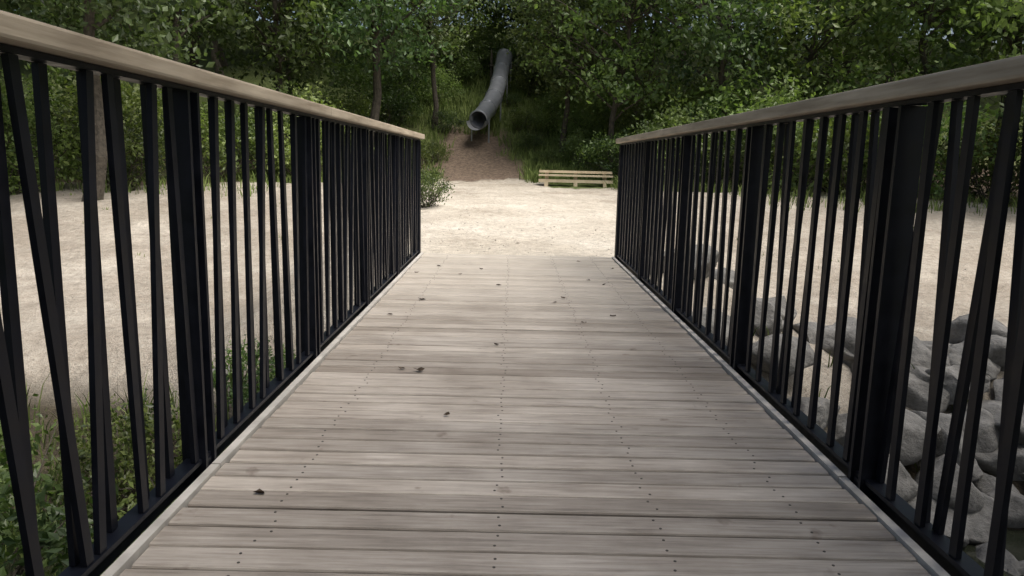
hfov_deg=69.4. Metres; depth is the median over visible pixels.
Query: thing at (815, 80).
ash tree
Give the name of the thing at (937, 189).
shrub
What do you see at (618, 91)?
oak tree
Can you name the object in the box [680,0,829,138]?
oak tree
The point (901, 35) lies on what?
forest tree
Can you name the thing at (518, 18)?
oak tree
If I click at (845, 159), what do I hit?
shrub
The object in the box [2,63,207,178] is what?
shrub
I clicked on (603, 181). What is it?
wooden bench
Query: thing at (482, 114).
tube slide
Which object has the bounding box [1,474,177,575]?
bank shrub
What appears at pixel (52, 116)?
shrub
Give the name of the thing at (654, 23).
forest tree
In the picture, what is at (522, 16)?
forest tree
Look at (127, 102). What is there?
shrub
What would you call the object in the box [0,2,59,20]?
oak tree
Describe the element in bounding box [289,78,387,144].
shrub
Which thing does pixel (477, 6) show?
oak tree
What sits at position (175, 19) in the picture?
oak tree
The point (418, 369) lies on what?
fallen leaves
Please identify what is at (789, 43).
forest tree
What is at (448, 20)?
oak tree
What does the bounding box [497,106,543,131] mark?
shrub
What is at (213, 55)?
forest tree
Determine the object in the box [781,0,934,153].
oak tree
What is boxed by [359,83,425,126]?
shrub
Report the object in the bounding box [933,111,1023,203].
shrub
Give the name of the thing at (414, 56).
oak tree
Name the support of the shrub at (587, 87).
on the ground at (496, 190)
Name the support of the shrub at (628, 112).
on the ground at (496, 190)
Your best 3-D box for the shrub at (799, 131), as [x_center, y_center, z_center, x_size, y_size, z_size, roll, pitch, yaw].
[8.436,-4.310,21.842,4.759,4.249,4.969,-10,14,-42]
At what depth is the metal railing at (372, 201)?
2.22 m
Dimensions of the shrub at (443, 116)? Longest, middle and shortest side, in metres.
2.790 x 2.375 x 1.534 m
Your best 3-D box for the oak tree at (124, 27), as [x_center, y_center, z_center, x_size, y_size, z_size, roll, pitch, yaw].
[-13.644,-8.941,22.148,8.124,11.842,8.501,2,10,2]
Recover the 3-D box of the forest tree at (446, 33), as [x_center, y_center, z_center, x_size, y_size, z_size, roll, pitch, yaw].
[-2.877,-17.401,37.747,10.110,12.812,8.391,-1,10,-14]
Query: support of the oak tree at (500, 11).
on the ground at (496, 190)
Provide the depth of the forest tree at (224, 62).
38.72 m
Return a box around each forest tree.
[45,0,122,40]
[199,6,263,66]
[204,0,292,75]
[315,2,341,58]
[320,0,420,66]
[394,0,459,68]
[488,0,588,68]
[633,6,674,86]
[670,1,768,82]
[679,11,687,68]
[779,0,917,94]
[786,40,796,65]
[810,0,940,83]
[922,8,1023,98]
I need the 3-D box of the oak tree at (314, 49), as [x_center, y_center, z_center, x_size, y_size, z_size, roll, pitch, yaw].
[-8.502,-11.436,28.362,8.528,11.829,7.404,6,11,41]
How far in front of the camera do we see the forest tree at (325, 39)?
38.92 m
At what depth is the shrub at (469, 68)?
35.22 m
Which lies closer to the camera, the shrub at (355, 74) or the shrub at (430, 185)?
the shrub at (430, 185)
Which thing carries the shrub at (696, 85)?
on the ground at (496, 190)
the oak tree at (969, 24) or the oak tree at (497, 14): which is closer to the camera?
the oak tree at (969, 24)
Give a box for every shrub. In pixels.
[0,68,82,194]
[0,393,59,546]
[0,422,160,575]
[1,91,77,182]
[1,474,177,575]
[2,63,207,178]
[31,72,165,182]
[32,102,166,191]
[32,385,217,558]
[159,97,288,181]
[202,69,335,176]
[212,334,299,414]
[249,81,356,181]
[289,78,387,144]
[310,39,423,120]
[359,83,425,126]
[365,56,431,106]
[387,137,433,172]
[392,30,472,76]
[410,58,465,105]
[420,108,466,133]
[421,33,482,83]
[421,140,453,162]
[421,165,467,209]
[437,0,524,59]
[454,19,516,77]
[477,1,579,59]
[495,16,557,78]
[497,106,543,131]
[502,93,522,106]
[509,46,558,97]
[512,131,548,154]
[528,22,621,78]
[528,78,594,135]
[530,150,559,163]
[534,58,624,119]
[549,88,624,143]
[554,126,600,170]
[568,125,637,179]
[574,23,665,104]
[577,63,691,151]
[617,87,730,183]
[625,59,745,159]
[665,113,775,191]
[680,57,844,188]
[707,67,868,195]
[769,57,898,193]
[773,112,940,195]
[840,69,1018,199]
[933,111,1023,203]
[980,95,1023,179]
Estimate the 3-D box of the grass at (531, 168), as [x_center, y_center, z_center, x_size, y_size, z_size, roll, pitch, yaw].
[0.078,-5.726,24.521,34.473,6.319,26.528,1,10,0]
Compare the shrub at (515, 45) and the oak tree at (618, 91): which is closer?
the oak tree at (618, 91)
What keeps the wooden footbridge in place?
on the ground at (496, 190)
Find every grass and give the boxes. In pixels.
[0,323,967,573]
[10,70,1017,268]
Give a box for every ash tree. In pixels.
[715,0,929,185]
[935,0,1023,160]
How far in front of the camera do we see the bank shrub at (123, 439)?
5.87 m
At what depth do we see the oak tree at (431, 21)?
29.06 m
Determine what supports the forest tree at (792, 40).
on the ground at (496, 190)
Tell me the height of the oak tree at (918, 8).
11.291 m
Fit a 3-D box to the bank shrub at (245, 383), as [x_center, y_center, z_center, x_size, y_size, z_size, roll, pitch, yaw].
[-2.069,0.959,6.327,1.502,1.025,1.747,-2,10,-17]
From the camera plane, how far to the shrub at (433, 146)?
27.08 m
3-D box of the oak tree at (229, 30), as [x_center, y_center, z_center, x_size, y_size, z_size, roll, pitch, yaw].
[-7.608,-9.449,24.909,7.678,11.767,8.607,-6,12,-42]
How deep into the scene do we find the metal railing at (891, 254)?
2.34 m
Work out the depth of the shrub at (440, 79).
32.09 m
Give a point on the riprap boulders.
(980, 506)
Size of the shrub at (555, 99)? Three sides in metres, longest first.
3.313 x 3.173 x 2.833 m
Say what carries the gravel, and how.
on the ground at (496, 190)
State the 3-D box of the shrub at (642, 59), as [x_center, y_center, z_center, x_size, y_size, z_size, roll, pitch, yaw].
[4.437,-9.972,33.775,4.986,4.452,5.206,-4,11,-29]
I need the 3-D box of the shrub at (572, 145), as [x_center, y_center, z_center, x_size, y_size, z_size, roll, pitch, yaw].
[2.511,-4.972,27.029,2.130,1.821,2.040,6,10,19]
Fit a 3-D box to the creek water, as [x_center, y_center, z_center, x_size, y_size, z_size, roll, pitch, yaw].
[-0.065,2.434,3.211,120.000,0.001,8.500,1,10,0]
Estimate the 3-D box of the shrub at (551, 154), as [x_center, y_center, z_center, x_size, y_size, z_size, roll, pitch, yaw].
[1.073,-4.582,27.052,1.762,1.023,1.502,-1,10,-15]
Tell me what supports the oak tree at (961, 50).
on the ground at (496, 190)
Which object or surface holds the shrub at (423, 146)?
on the ground at (496, 190)
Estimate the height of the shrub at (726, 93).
4.856 m
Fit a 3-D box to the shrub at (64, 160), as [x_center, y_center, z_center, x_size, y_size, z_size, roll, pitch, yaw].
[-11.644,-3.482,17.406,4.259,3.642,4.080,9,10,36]
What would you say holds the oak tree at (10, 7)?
on the ground at (496, 190)
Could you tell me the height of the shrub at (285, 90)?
4.047 m
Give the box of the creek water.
[0,513,1023,575]
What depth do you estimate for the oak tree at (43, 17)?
26.31 m
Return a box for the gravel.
[62,187,1009,317]
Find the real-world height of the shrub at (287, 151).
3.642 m
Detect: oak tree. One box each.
[0,0,97,27]
[0,0,222,201]
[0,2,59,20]
[1,0,171,172]
[8,1,72,150]
[67,0,276,64]
[171,0,285,142]
[179,0,398,160]
[225,0,354,94]
[283,0,478,144]
[369,0,492,130]
[383,0,480,92]
[454,0,488,61]
[475,0,601,109]
[487,0,655,152]
[499,3,548,52]
[509,0,717,170]
[566,0,700,123]
[609,0,841,180]
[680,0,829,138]
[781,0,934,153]
[809,0,1021,169]
[899,0,1023,101]
[908,0,1023,187]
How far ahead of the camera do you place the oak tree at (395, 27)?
24.72 m
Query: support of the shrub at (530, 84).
on the ground at (496, 190)
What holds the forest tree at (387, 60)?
on the ground at (496, 190)
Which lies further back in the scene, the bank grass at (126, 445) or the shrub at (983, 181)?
the shrub at (983, 181)
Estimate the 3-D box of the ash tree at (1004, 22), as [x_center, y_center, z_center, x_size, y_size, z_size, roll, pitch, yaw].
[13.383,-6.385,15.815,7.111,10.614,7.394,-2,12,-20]
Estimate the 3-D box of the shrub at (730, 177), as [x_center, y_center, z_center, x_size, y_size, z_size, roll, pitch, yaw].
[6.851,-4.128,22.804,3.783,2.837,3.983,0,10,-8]
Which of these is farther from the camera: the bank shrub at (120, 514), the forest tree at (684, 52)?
the forest tree at (684, 52)
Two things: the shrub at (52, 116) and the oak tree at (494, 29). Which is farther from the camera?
the oak tree at (494, 29)
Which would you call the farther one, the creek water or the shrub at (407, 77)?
the shrub at (407, 77)
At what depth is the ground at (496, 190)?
12.50 m
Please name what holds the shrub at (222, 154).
on the ground at (496, 190)
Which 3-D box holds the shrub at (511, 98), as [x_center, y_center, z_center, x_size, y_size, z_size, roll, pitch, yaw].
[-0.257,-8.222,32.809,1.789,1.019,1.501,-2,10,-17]
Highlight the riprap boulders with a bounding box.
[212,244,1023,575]
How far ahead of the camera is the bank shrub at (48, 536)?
4.41 m
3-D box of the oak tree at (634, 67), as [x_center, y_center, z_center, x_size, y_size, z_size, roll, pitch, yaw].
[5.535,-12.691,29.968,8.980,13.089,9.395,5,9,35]
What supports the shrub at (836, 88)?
on the ground at (496, 190)
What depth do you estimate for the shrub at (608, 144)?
25.01 m
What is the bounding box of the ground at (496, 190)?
[0,20,1023,530]
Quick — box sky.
[180,0,1023,42]
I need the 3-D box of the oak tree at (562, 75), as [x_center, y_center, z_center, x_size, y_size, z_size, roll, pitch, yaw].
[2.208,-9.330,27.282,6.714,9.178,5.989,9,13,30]
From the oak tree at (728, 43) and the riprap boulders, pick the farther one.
the oak tree at (728, 43)
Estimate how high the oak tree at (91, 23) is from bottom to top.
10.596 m
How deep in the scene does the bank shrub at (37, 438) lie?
5.69 m
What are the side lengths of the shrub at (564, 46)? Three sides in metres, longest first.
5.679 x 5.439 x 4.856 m
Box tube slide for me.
[467,48,518,142]
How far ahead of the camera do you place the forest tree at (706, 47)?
34.55 m
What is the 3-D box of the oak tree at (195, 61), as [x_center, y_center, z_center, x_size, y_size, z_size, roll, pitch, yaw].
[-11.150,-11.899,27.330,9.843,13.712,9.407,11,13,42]
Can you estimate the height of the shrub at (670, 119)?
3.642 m
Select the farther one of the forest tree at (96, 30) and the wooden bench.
the forest tree at (96, 30)
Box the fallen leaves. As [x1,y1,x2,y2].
[254,261,615,492]
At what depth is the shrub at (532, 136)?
28.24 m
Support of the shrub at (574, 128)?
on the ground at (496, 190)
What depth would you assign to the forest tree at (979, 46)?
34.03 m
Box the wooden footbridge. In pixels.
[101,253,949,575]
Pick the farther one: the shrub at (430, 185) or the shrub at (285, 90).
the shrub at (285, 90)
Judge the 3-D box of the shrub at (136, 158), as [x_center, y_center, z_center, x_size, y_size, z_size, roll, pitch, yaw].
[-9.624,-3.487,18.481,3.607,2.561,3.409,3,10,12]
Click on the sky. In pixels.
(440, 18)
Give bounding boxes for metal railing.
[0,10,424,575]
[614,55,1023,575]
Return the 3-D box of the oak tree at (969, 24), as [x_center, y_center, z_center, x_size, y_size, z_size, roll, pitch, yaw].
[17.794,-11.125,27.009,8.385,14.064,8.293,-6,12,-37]
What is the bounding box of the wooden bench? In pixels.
[539,170,612,187]
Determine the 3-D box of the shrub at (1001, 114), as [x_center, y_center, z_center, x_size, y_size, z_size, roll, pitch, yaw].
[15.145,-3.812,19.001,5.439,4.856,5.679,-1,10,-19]
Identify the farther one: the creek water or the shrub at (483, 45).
the shrub at (483, 45)

